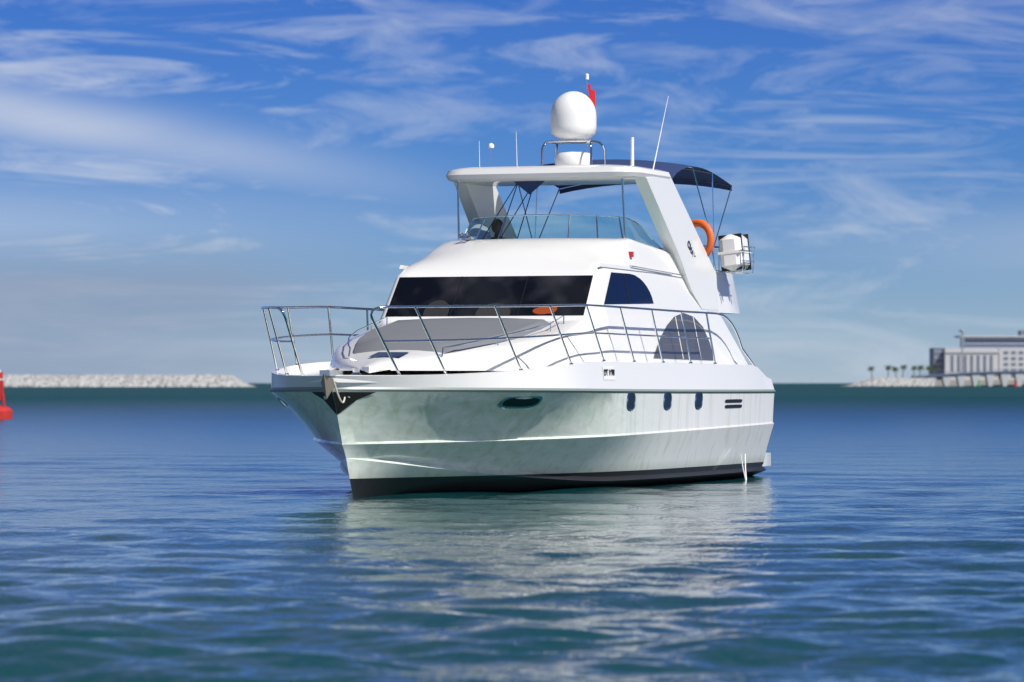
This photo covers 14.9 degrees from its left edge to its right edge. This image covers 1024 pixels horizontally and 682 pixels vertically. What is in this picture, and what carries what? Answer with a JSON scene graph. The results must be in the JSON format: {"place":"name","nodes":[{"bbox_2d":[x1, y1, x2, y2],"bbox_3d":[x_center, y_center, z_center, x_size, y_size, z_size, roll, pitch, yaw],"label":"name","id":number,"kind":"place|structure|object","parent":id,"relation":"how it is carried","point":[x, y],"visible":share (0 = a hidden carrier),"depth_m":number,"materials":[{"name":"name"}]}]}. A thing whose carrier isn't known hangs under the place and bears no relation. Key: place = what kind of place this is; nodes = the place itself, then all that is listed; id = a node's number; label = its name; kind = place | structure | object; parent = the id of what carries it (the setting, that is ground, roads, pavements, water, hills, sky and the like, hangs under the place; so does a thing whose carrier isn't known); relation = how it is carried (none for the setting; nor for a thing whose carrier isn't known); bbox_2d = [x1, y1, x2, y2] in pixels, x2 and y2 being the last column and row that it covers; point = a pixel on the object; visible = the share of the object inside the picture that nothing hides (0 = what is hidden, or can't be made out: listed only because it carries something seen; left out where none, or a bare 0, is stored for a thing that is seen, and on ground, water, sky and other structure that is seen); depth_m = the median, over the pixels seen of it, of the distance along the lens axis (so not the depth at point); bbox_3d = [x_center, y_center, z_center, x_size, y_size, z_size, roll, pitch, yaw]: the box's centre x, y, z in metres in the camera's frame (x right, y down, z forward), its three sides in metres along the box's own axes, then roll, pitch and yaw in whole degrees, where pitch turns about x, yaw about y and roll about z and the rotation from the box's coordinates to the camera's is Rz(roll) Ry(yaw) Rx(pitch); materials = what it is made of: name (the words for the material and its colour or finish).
{"place":"outdoors","nodes":[
{"label":"outdoors","id":0,"kind":"place"},
{"bbox_2d":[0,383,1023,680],"bbox_3d":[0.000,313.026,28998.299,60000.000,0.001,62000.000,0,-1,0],"label":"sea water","id":1,"kind":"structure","parent":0,"point":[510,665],"depth_m":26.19,"materials":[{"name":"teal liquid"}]},
{"bbox_2d":[0,370,11,418],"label":"red buoy","id":2,"kind":"object","parent":1,"relation":"on","point":[5,412],"visible":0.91,"depth_m":186.74,"materials":[{"name":"red"}]},
{"bbox_2d":[0,374,257,386],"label":"breakwater","id":3,"kind":"object","parent":1,"relation":"in","point":[110,380],"visible":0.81,"depth_m":1791.33,"materials":[{"name":"white stone"}]},
{"bbox_2d":[0,390,1023,681],"bbox_3d":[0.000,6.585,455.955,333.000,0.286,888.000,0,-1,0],"label":"sea waves","id":4,"kind":"object","parent":1,"relation":"on","point":[846,534],"visible":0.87,"depth_m":38.50,"materials":[{"name":"liquid"}]},
{"bbox_2d":[261,73,775,497],"bbox_3d":[0.109,-0.789,65.310,4.988,7.820,16.340,0,-1,20],"label":"yacht","id":5,"kind":"object","parent":1,"relation":"on","point":[490,352],"visible":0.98,"depth_m":63.81,"materials":[{"name":"white plastic"}]},
{"bbox_2d":[385,263,712,359],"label":"windows","id":6,"kind":"structure","parent":5,"relation":"in","point":[623,288],"depth_m":64.30,"materials":[{"name":"black glass"}]},
{"bbox_2d":[847,377,933,385],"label":"breakwater","id":7,"kind":"object","parent":1,"relation":"in","point":[884,381],"visible":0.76,"depth_m":2192.17,"materials":[{"name":"white stone"}]},
{"bbox_2d":[867,366,874,377],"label":"palm","id":8,"kind":"object","parent":7,"relation":"on","point":[872,368],"visible":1,"depth_m":2231.77,"materials":[{"name":"green plant"}]},
{"bbox_2d":[884,365,891,376],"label":"palm","id":9,"kind":"object","parent":7,"relation":"on","point":[888,368],"visible":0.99,"depth_m":2235.34,"materials":[{"name":"green plant"}]},
{"bbox_2d":[911,369,1023,385],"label":"bridge","id":10,"kind":"structure","parent":1,"relation":"in","point":[988,375],"depth_m":2210.17,"materials":[{"name":"grey concrete"}]},
{"bbox_2d":[0,0,1023,382],"label":"sky","id":11,"kind":"structure","parent":0,"point":[172,172],"materials":[{"name":"blue"}]},
{"bbox_2d":[929,330,1023,379],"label":"hotel building","id":12,"kind":"structure","parent":0,"point":[982,353],"depth_m":2285.05,"materials":[{"name":"grey concrete"}]},
{"bbox_2d":[935,380,1023,385],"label":"seawall","id":13,"kind":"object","parent":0,"point":[969,383],"depth_m":2224.87,"materials":[{"name":"grey concrete"}]},
{"bbox_2d":[892,366,898,377],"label":"palm","id":14,"kind":"object","parent":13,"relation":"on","point":[895,369],"visible":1,"depth_m":2229.74,"materials":[{"name":"green plant"}]},
{"bbox_2d":[900,365,907,377],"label":"palm","id":15,"kind":"object","parent":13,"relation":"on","point":[903,367],"visible":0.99,"depth_m":2237.70,"materials":[{"name":"green plant"}]},
{"bbox_2d":[918,365,924,375],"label":"palm","id":16,"kind":"object","parent":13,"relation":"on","point":[920,367],"visible":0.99,"depth_m":2239.28,"materials":[{"name":"green plant"}]},
{"bbox_2d":[959,330,965,372],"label":"floodlight mast","id":17,"kind":"object","parent":13,"relation":"on","point":[962,370],"visible":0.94,"depth_m":2244.58,"materials":[{"name":"silver metal"}]}
]}

